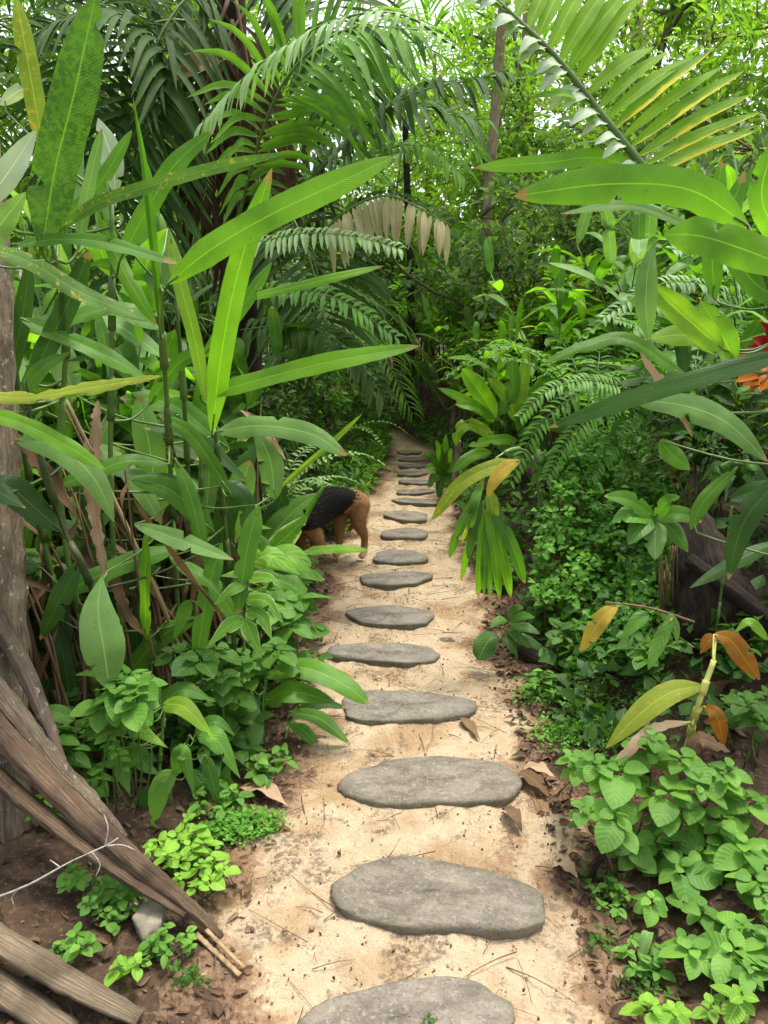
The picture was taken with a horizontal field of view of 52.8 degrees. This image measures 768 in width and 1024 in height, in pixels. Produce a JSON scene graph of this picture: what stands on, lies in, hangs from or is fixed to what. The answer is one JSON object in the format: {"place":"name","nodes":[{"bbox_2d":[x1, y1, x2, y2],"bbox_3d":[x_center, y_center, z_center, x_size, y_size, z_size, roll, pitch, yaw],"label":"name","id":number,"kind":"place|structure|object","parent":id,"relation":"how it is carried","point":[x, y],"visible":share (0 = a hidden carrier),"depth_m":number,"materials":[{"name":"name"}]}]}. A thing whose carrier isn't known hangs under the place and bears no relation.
{"place":"outdoors","nodes":[
{"label":"outdoors","id":0,"kind":"place"},
{"bbox_2d":[0,317,767,1023],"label":"ground","id":1,"kind":"structure","parent":0,"point":[38,845],"depth_m":2.17,"materials":[{"name":"beige soil"}]},
{"bbox_2d":[0,145,33,843],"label":"dead tree","id":2,"kind":"object","parent":1,"relation":"on","point":[14,587],"visible":0.41,"depth_m":2.12,"materials":[{"name":"brown wood"}]},
{"bbox_2d":[0,605,66,760],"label":"lichened branch","id":3,"kind":"object","parent":2,"relation":"attached to","point":[12,648],"visible":0.81,"depth_m":2.07,"materials":[{"name":"brown wood"}]},
{"bbox_2d":[0,967,79,1023],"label":"weathered plank","id":4,"kind":"object","parent":1,"relation":"on","point":[23,1001],"visible":1,"depth_m":1.63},
{"bbox_2d":[0,922,144,1023],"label":"weathered plank","id":5,"kind":"object","parent":4,"relation":"on","point":[54,972],"visible":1,"depth_m":1.66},
{"bbox_2d":[9,236,178,658],"bbox_3d":[-1.318,-0.197,3.080,1.009,1.672,1.341,-35,37,-64],"label":"ginger plant","id":6,"kind":"object","parent":1,"relation":"on","point":[102,334],"visible":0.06,"depth_m":2.78,"materials":[{"name":"green plant"}]},
{"bbox_2d":[57,716,131,796],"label":"soft herb","id":7,"kind":"object","parent":1,"relation":"on","point":[78,754],"visible":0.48,"depth_m":2.32,"materials":[{"name":"green plant"}]},
{"bbox_2d":[10,148,193,487],"bbox_3d":[-1.536,-0.532,3.336,1.345,2.229,1.789,-8,17,-26],"label":"ginger plant","id":8,"kind":"object","parent":1,"relation":"on","point":[124,337],"visible":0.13,"depth_m":3.06,"materials":[{"name":"green plant"}]},
{"bbox_2d":[77,875,139,915],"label":"round leaved herb","id":9,"kind":"object","parent":1,"relation":"on","point":[102,894],"visible":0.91,"depth_m":1.91,"materials":[{"name":"green plant"}]},
{"bbox_2d":[20,286,197,623],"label":"ginger plant","id":10,"kind":"object","parent":1,"relation":"on","point":[70,432],"visible":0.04,"depth_m":2.95,"materials":[{"name":"green plant"}]},
{"bbox_2d":[0,711,223,938],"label":"split log","id":11,"kind":"object","parent":1,"relation":"on","point":[81,814],"visible":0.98,"depth_m":1.91,"materials":[{"name":"brown wood"}]},
{"bbox_2d":[0,675,127,836],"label":"lichened branch","id":12,"kind":"object","parent":11,"relation":"on","point":[19,717],"visible":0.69,"depth_m":2.01,"materials":[{"name":"brown wood"}]},
{"bbox_2d":[0,766,185,917],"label":"split log","id":13,"kind":"object","parent":11,"relation":"on","point":[20,797],"visible":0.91,"depth_m":1.90,"materials":[{"name":"brown wood"}]},
{"bbox_2d":[69,664,167,807],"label":"soft herb","id":14,"kind":"object","parent":1,"relation":"on","point":[131,702],"visible":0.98,"depth_m":2.11,"materials":[{"name":"green plant"}]},
{"bbox_2d":[24,379,225,744],"bbox_3d":[-1.030,0.159,2.573,1.095,1.568,0.821,7,17,25],"label":"dead ginger","id":15,"kind":"object","parent":1,"relation":"on","point":[42,590],"visible":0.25,"depth_m":2.52,"materials":[{"name":"dry brown leaf"},{"name":"dry cane"}]},
{"bbox_2d":[0,352,255,734],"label":"ginger plant","id":16,"kind":"object","parent":1,"relation":"on","point":[38,510],"visible":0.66,"depth_m":2.24,"materials":[{"name":"green plant"}]},
{"bbox_2d":[0,0,283,707],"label":"ginger plant","id":17,"kind":"object","parent":1,"relation":"on","point":[60,120],"visible":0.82,"depth_m":1.90,"materials":[{"name":"green plant"}]},
{"bbox_2d":[49,666,239,825],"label":"broadleaf shrub","id":18,"kind":"object","parent":1,"relation":"on","point":[210,733],"visible":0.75,"depth_m":2.23,"materials":[{"name":"green plant"}]},
{"bbox_2d":[10,399,285,659],"bbox_3d":[-0.769,0.221,2.568,0.457,1.228,0.821,12,19,37],"label":"dead ginger","id":19,"kind":"object","parent":1,"relation":"on","point":[93,507],"visible":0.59,"depth_m":2.32,"materials":[{"name":"dry brown leaf"},{"name":"dry cane"}]},
{"bbox_2d":[54,399,277,654],"bbox_3d":[-0.845,0.188,3.241,0.685,1.406,1.021,14,21,41],"label":"dead ginger","id":20,"kind":"object","parent":1,"relation":"on","point":[165,596],"visible":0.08,"depth_m":3.11,"materials":[{"name":"brown plant"}]},
{"bbox_2d":[137,922,196,969],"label":"soft herb","id":21,"kind":"object","parent":1,"relation":"on","point":[156,946],"visible":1,"depth_m":1.82,"materials":[{"name":"green plant"}]},
{"bbox_2d":[34,306,300,633],"bbox_3d":[-0.890,-0.159,3.409,1.310,1.445,1.015,-8,17,-28],"label":"ginger plant","id":22,"kind":"object","parent":1,"relation":"on","point":[227,416],"visible":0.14,"depth_m":3.37,"materials":[{"name":"green plant"}]},
{"bbox_2d":[0,0,351,302],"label":"palm tree","id":23,"kind":"object","parent":1,"relation":"on","point":[10,75],"visible":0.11,"depth_m":4.91,"materials":[{"name":"green plant"}]},
{"bbox_2d":[142,813,240,895],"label":"round leaved herb","id":24,"kind":"object","parent":1,"relation":"on","point":[187,850],"visible":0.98,"depth_m":2.07,"materials":[{"name":"green plant"}]},
{"bbox_2d":[73,284,317,599],"bbox_3d":[-1.016,-0.364,3.841,1.392,1.536,1.079,2,15,6],"label":"ginger plant","id":25,"kind":"object","parent":1,"relation":"on","point":[234,404],"visible":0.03,"depth_m":3.70,"materials":[{"name":"green plant"}]},
{"bbox_2d":[20,100,394,690],"bbox_3d":[-0.688,-0.094,2.319,0.808,1.965,1.487,-15,21,-43],"label":"ginger plant","id":26,"kind":"object","parent":1,"relation":"on","point":[102,642],"visible":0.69,"depth_m":2.21,"materials":[{"name":"green plant"}]},
{"bbox_2d":[187,779,254,820],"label":"soft herb","id":27,"kind":"object","parent":1,"relation":"on","point":[223,809],"visible":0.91,"depth_m":2.31,"materials":[{"name":"green plant"}]},
{"bbox_2d":[151,636,299,742],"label":"soft herb","id":28,"kind":"object","parent":1,"relation":"on","point":[188,666],"visible":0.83,"depth_m":2.48,"materials":[{"name":"green plant"}]},
{"bbox_2d":[189,706,273,776],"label":"soft herb","id":29,"kind":"object","parent":1,"relation":"on","point":[240,754],"visible":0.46,"depth_m":2.49,"materials":[{"name":"green plant"}]},
{"bbox_2d":[145,382,319,493],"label":"shrub","id":30,"kind":"object","parent":1,"relation":"on","point":[278,416],"visible":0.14,"depth_m":4.61,"materials":[{"name":"green plant"}]},
{"bbox_2d":[53,168,418,666],"bbox_3d":[-0.527,-0.180,2.847,1.259,1.846,1.111,0,15,0],"label":"ginger plant","id":31,"kind":"object","parent":1,"relation":"on","point":[284,519],"visible":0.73,"depth_m":2.45,"materials":[{"name":"green plant"}]},
{"bbox_2d":[174,535,321,690],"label":"young shrub","id":32,"kind":"object","parent":1,"relation":"on","point":[289,557],"visible":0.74,"depth_m":2.40,"materials":[{"name":"green plant"}]},
{"bbox_2d":[3,0,515,482],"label":"palm tree","id":33,"kind":"object","parent":1,"relation":"on","point":[230,94],"visible":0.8,"depth_m":3.86,"materials":[{"name":"green plant"}]},
{"bbox_2d":[181,315,339,478],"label":"shrub","id":34,"kind":"object","parent":1,"relation":"on","point":[310,394],"visible":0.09,"depth_m":5.85,"materials":[{"name":"green plant"}]},
{"bbox_2d":[237,743,299,788],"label":"soft herb","id":35,"kind":"object","parent":1,"relation":"on","point":[262,771],"visible":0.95,"depth_m":2.47,"materials":[{"name":"green plant"}]},
{"bbox_2d":[243,577,333,686],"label":"soft herb","id":36,"kind":"object","parent":1,"relation":"on","point":[293,610],"visible":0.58,"depth_m":2.83,"materials":[{"name":"green plant"}]},
{"bbox_2d":[239,631,369,757],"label":"ginger plant","id":37,"kind":"object","parent":1,"relation":"on","point":[313,700],"visible":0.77,"depth_m":2.68,"materials":[{"name":"green plant"}]},
{"bbox_2d":[158,215,461,415],"bbox_3d":[-0.808,-1.474,6.882,3.309,2.242,2.926,-8,17,-28],"label":"palm tree","id":38,"kind":"object","parent":1,"relation":"on","point":[289,265],"visible":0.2,"depth_m":6.61,"materials":[{"name":"green plant"}]},
{"bbox_2d":[193,0,426,278],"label":"tree","id":39,"kind":"object","parent":1,"relation":"on","point":[303,148],"visible":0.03,"depth_m":12.43,"materials":[{"name":"green plant"}]},
{"bbox_2d":[224,227,407,473],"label":"fern","id":40,"kind":"object","parent":1,"relation":"on","point":[366,385],"visible":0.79,"depth_m":3.62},
{"bbox_2d":[261,486,372,569],"bbox_3d":[-0.400,0.121,4.302,0.253,0.494,1.002,11,19,35],"label":"dog","id":41,"kind":"object","parent":1,"relation":"on","point":[338,506],"visible":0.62,"depth_m":4.35},
{"bbox_2d":[261,360,382,459],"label":"shrub","id":42,"kind":"object","parent":1,"relation":"on","point":[334,408],"visible":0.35,"depth_m":6.56,"materials":[{"name":"green plant"}]},
{"bbox_2d":[256,398,394,528],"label":"edge herbs","id":43,"kind":"object","parent":1,"relation":"on","point":[375,450],"visible":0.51,"depth_m":6.68,"materials":[{"name":"green plant"}]},
{"bbox_2d":[156,26,498,419],"bbox_3d":[-0.761,-3.235,9.020,4.145,4.652,4.701,0,15,0],"label":"palm tree","id":44,"kind":"object","parent":1,"relation":"on","point":[398,82],"visible":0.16,"depth_m":8.25,"materials":[{"name":"green plant"}]},
{"bbox_2d":[4,499,702,1023],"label":"soil crumbs","id":45,"kind":"object","parent":1,"relation":"on","point":[312,927],"visible":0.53,"depth_m":2.16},
{"bbox_2d":[266,291,445,425],"bbox_3d":[-0.851,-1.611,8.510,3.091,1.627,2.647,0,15,0],"label":"palm tree","id":46,"kind":"object","parent":1,"relation":"on","point":[388,375],"visible":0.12,"depth_m":7.64,"materials":[{"name":"green plant"}]},
{"bbox_2d":[83,669,681,1023],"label":"seedling cover","id":47,"kind":"object","parent":1,"relation":"on","point":[186,978],"visible":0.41,"depth_m":1.77,"materials":[{"name":"green plant"}]},
{"bbox_2d":[10,515,754,1022],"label":"twig litter","id":48,"kind":"object","parent":1,"relation":"on","point":[436,811],"visible":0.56,"depth_m":2.32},
{"bbox_2d":[0,439,767,1023],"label":"leaf litter","id":49,"kind":"object","parent":1,"relation":"on","point":[216,1007],"visible":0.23,"depth_m":1.97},
{"bbox_2d":[335,118,455,369],"bbox_3d":[0.176,-3.937,11.993,2.372,4.034,2.561,-6,16,-20],"label":"tree","id":50,"kind":"object","parent":1,"relation":"on","point":[413,170],"visible":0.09,"depth_m":11.81,"materials":[{"name":"green plant"}]},
{"bbox_2d":[336,174,458,375],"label":"shrub","id":51,"kind":"object","parent":1,"relation":"on","point":[388,268],"visible":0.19,"depth_m":10.94,"materials":[{"name":"green plant"}]},
{"bbox_2d":[28,397,767,756],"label":"undergrowth","id":52,"kind":"object","parent":1,"relation":"on","point":[578,701],"visible":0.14,"depth_m":2.83,"materials":[{"name":"green plant"}]},
{"bbox_2d":[310,27,506,362],"bbox_3d":[0.977,-5.654,14.528,4.756,6.047,3.557,-11,19,-35],"label":"tree","id":53,"kind":"object","parent":1,"relation":"on","point":[430,94],"visible":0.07,"depth_m":14.10,"materials":[{"name":"green plant"}]},
{"bbox_2d":[402,122,414,423],"bbox_3d":[0.292,-2.757,9.085,0.125,3.464,0.499,-2,15,-7],"label":"slender tree","id":54,"kind":"object","parent":1,"relation":"on","point":[407,189],"visible":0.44,"depth_m":9.02,"materials":[{"name":"brown plant"}]},
{"bbox_2d":[196,665,649,848],"bbox_3d":[0.268,0.751,2.523,1.734,0.203,0.617,-12,19,-37],"label":"moss","id":55,"kind":"object","parent":1,"relation":"on","point":[239,824],"visible":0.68,"depth_m":2.31,"materials":[{"name":"green plant"}]},
{"bbox_2d":[423,435,462,497],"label":"broadleaf plant","id":56,"kind":"object","parent":1,"relation":"on","point":[441,461],"visible":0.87,"depth_m":6.02,"materials":[{"name":"green plant"}]},
{"bbox_2d":[411,293,507,443],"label":"ginger plant","id":57,"kind":"object","parent":1,"relation":"on","point":[464,347],"visible":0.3,"depth_m":7.32,"materials":[{"name":"green plant"}]},
{"bbox_2d":[348,383,573,558],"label":"edge herbs","id":58,"kind":"object","parent":1,"relation":"on","point":[467,493],"visible":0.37,"depth_m":6.91,"materials":[{"name":"green plant"}]},
{"bbox_2d":[392,213,530,392],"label":"shrub","id":59,"kind":"object","parent":1,"relation":"on","point":[454,255],"visible":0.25,"depth_m":8.50,"materials":[{"name":"green plant"}]},
{"bbox_2d":[421,257,565,400],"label":"shrub","id":60,"kind":"object","parent":1,"relation":"on","point":[435,313],"visible":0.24,"depth_m":8.16,"materials":[{"name":"green plant"}]},
{"bbox_2d":[432,446,560,598],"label":"ginger plant","id":61,"kind":"object","parent":1,"relation":"on","point":[496,540],"visible":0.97,"depth_m":3.04,"materials":[{"name":"green plant"}]},
{"bbox_2d":[447,315,554,458],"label":"ginger plant","id":62,"kind":"object","parent":1,"relation":"on","point":[494,372],"visible":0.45,"depth_m":6.20,"materials":[{"name":"green plant"}]},
{"bbox_2d":[390,53,613,373],"bbox_3d":[1.372,-3.439,9.765,2.703,4.259,2.503,6,16,21],"label":"tree","id":63,"kind":"object","parent":1,"relation":"on","point":[440,129],"visible":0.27,"depth_m":9.51,"materials":[{"name":"green plant"}]},
{"bbox_2d":[438,341,574,489],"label":"ginger plant","id":64,"kind":"object","parent":1,"relation":"on","point":[513,394],"visible":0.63,"depth_m":5.16,"materials":[{"name":"green plant"}]},
{"bbox_2d":[395,1,619,265],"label":"tree","id":65,"kind":"object","parent":1,"relation":"on","point":[508,42],"visible":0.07,"depth_m":11.96,"materials":[{"name":"green plant"}]},
{"bbox_2d":[473,604,548,660],"bbox_3d":[0.583,0.484,3.190,0.424,0.233,0.165,-6,16,-21],"label":"aroid","id":66,"kind":"object","parent":1,"relation":"on","point":[485,644],"visible":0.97,"depth_m":3.18,"materials":[{"name":"green plant"}]},
{"bbox_2d":[410,0,618,351],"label":"tree","id":67,"kind":"object","parent":1,"relation":"on","point":[523,144],"visible":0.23,"depth_m":10.65,"materials":[{"name":"green plant"}]},
{"bbox_2d":[436,121,603,384],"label":"shrub","id":68,"kind":"object","parent":1,"relation":"on","point":[507,254],"visible":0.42,"depth_m":6.97,"materials":[{"name":"green plant"}]},
{"bbox_2d":[456,280,598,415],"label":"shrub","id":69,"kind":"object","parent":1,"relation":"on","point":[531,319],"visible":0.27,"depth_m":6.76,"materials":[{"name":"green plant"}]},
{"bbox_2d":[474,237,619,447],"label":"ginger plant","id":70,"kind":"object","parent":1,"relation":"on","point":[562,303],"visible":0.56,"depth_m":5.41,"materials":[{"name":"green plant"}]},
{"bbox_2d":[338,0,759,418],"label":"palm tree","id":71,"kind":"object","parent":1,"relation":"on","point":[495,99],"visible":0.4,"depth_m":7.88,"materials":[{"name":"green plant"}]},
{"bbox_2d":[539,618,618,669],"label":"soft herb","id":72,"kind":"object","parent":1,"relation":"on","point":[555,636],"visible":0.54,"depth_m":3.07,"materials":[{"name":"green plant"}]},
{"bbox_2d":[426,330,742,432],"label":"fern","id":73,"kind":"object","parent":1,"relation":"on","point":[562,371],"visible":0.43,"depth_m":4.68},
{"bbox_2d":[454,0,767,587],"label":"heliconia","id":74,"kind":"object","parent":1,"relation":"on","point":[716,233],"visible":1,"depth_m":1.82,"materials":[{"name":"green plant"}]},
{"bbox_2d":[525,411,697,686],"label":"creeping vine","id":75,"kind":"object","parent":1,"relation":"on","point":[599,555],"visible":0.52,"depth_m":3.43,"materials":[{"name":"green plant"}]},
{"bbox_2d":[512,54,724,374],"bbox_3d":[2.953,-3.435,9.771,2.703,4.259,2.503,4,16,15],"label":"tree","id":76,"kind":"object","parent":1,"relation":"on","point":[593,133],"visible":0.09,"depth_m":9.27,"materials":[{"name":"green plant"}]},
{"bbox_2d":[502,315,738,491],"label":"fern","id":77,"kind":"object","parent":1,"relation":"on","point":[614,429],"visible":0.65,"depth_m":3.52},
{"bbox_2d":[481,598,764,1023],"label":"leaf litter","id":78,"kind":"object","parent":1,"relation":"on","point":[606,1005],"visible":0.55,"depth_m":2.22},
{"bbox_2d":[494,0,766,319],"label":"tree","id":79,"kind":"object","parent":1,"relation":"on","point":[674,13],"visible":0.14,"depth_m":10.20,"materials":[{"name":"green plant"}]},
{"bbox_2d":[530,125,731,369],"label":"shrub","id":80,"kind":"object","parent":1,"relation":"on","point":[596,244],"visible":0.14,"depth_m":6.33,"materials":[{"name":"green plant"}]},
{"bbox_2d":[542,223,741,410],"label":"shrub","id":81,"kind":"object","parent":1,"relation":"on","point":[581,283],"visible":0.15,"depth_m":5.91,"materials":[{"name":"green plant"}]},
{"bbox_2d":[531,138,755,453],"bbox_3d":[1.780,-1.369,4.996,1.699,2.118,1.278,1,15,3],"label":"ginger plant","id":82,"kind":"object","parent":1,"relation":"on","point":[645,225],"visible":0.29,"depth_m":4.98,"materials":[{"name":"green plant"}]},
{"bbox_2d":[611,933,675,982],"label":"soft herb","id":83,"kind":"object","parent":1,"relation":"on","point":[655,970],"visible":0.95,"depth_m":1.77,"materials":[{"name":"green plant"}]},
{"bbox_2d":[607,629,693,691],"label":"soft herb","id":84,"kind":"object","parent":1,"relation":"on","point":[637,659],"visible":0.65,"depth_m":2.77,"materials":[{"name":"green plant"}]},
{"bbox_2d":[605,490,701,590],"bbox_3d":[1.028,0.161,2.825,0.251,0.519,0.523,14,21,42],"label":"aroid","id":85,"kind":"object","parent":1,"relation":"on","point":[658,526],"visible":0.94,"depth_m":2.73,"materials":[{"name":"green plant"}]},
{"bbox_2d":[568,728,767,993],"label":"soft herb","id":86,"kind":"object","parent":1,"relation":"on","point":[726,844],"visible":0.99,"depth_m":2.04,"materials":[{"name":"green plant"}]},
{"bbox_2d":[580,601,767,669],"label":"ginger cane","id":87,"kind":"object","parent":1,"relation":"on","point":[602,617],"visible":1,"depth_m":2.57,"materials":[{"name":"green plant"}]},
{"bbox_2d":[595,246,752,459],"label":"fern","id":88,"kind":"object","parent":1,"relation":"on","point":[738,288],"visible":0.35,"depth_m":3.28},
{"bbox_2d":[606,630,759,772],"bbox_3d":[0.840,0.635,2.204,0.526,0.524,0.213,-11,19,-35],"label":"ginger cane","id":89,"kind":"object","parent":1,"relation":"on","point":[649,705],"visible":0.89,"depth_m":2.20,"materials":[{"name":"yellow plant"}]},
{"bbox_2d":[618,984,758,1023],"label":"soft herb","id":90,"kind":"object","parent":1,"relation":"on","point":[732,1011],"visible":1,"depth_m":1.62,"materials":[{"name":"green plant"}]},
{"bbox_2d":[614,387,767,558],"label":"shrub","id":91,"kind":"object","parent":1,"relation":"on","point":[759,432],"visible":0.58,"depth_m":3.24,"materials":[{"name":"green plant"}]},
{"bbox_2d":[614,294,767,516],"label":"ginger plant","id":92,"kind":"object","parent":1,"relation":"on","point":[718,393],"visible":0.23,"depth_m":3.46,"materials":[{"name":"green plant"}]},
{"bbox_2d":[617,85,767,386],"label":"shrub","id":93,"kind":"object","parent":1,"relation":"on","point":[703,160],"visible":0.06,"depth_m":6.77,"materials":[{"name":"green plant"}]},
{"bbox_2d":[628,0,767,296],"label":"tree","id":94,"kind":"object","parent":1,"relation":"on","point":[733,82],"visible":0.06,"depth_m":9.07,"materials":[{"name":"green plant"}]},
{"bbox_2d":[658,507,767,678],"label":"rotten stump","id":95,"kind":"object","parent":1,"relation":"on","point":[703,555],"visible":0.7,"depth_m":2.80,"materials":[{"name":"brown wood"}]},
{"bbox_2d":[664,0,767,309],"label":"tree","id":96,"kind":"object","parent":1,"relation":"on","point":[758,27],"visible":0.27,"depth_m":7.84,"materials":[{"name":"green plant"}]},
{"bbox_2d":[700,459,767,632],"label":"aroid","id":97,"kind":"object","parent":1,"relation":"on","point":[745,473],"visible":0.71,"depth_m":2.51,"materials":[{"name":"green plant"}]},
{"bbox_2d":[719,685,767,766],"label":"soft herb","id":98,"kind":"object","parent":1,"relation":"on","point":[736,715],"visible":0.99,"depth_m":2.25,"materials":[{"name":"green plant"}]},
{"bbox_2d":[0,0,767,288],"label":"sky","id":99,"kind":"structure","parent":0,"point":[321,17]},
{"bbox_2d":[190,413,676,1023],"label":"path","id":100,"kind":"structure","parent":0,"point":[378,961],"depth_m":2.23,"materials":[{"name":"sand"}]},
{"bbox_2d":[326,643,439,667],"bbox_3d":[-0.007,0.625,3.385,0.506,0.055,0.184,2,16,6],"label":"stepping stone","id":101,"kind":"object","parent":100,"relation":"on","point":[400,655],"visible":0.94,"depth_m":3.35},
{"bbox_2d":[345,605,434,630],"bbox_3d":[0.028,0.519,3.781,0.441,0.057,0.224,0,15,0],"label":"stepping stone","id":102,"kind":"object","parent":100,"relation":"on","point":[392,617],"visible":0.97,"depth_m":3.75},
{"bbox_2d":[359,571,432,590],"bbox_3d":[0.068,0.380,4.279,0.412,0.055,0.209,-2,16,0],"label":"stepping stone","id":103,"kind":"object","parent":100,"relation":"on","point":[395,580],"visible":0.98,"depth_m":4.24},
{"bbox_2d":[297,976,515,1023],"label":"stepping stone","id":104,"kind":"object","parent":100,"relation":"on","point":[450,1000],"visible":1,"depth_m":1.68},
{"bbox_2d":[342,690,476,725],"bbox_3d":[0.096,0.749,2.937,0.517,0.053,0.225,0,15,0],"label":"stepping stone","id":105,"kind":"object","parent":100,"relation":"on","point":[396,707],"visible":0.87,"depth_m":2.90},
{"bbox_2d":[337,756,522,808],"bbox_3d":[0.148,0.874,2.490,0.594,0.054,0.254,0,16,0],"label":"stepping stone","id":106,"kind":"object","parent":100,"relation":"on","point":[417,782],"visible":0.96,"depth_m":2.46,"materials":[{"name":"stone"}]},
{"bbox_2d":[330,856,544,940],"bbox_3d":[0.135,1.000,2.003,0.553,0.057,0.252,3,16,11],"label":"stepping stone","id":107,"kind":"object","parent":100,"relation":"on","point":[406,895],"visible":0.97,"depth_m":1.97,"materials":[{"name":"stone"}]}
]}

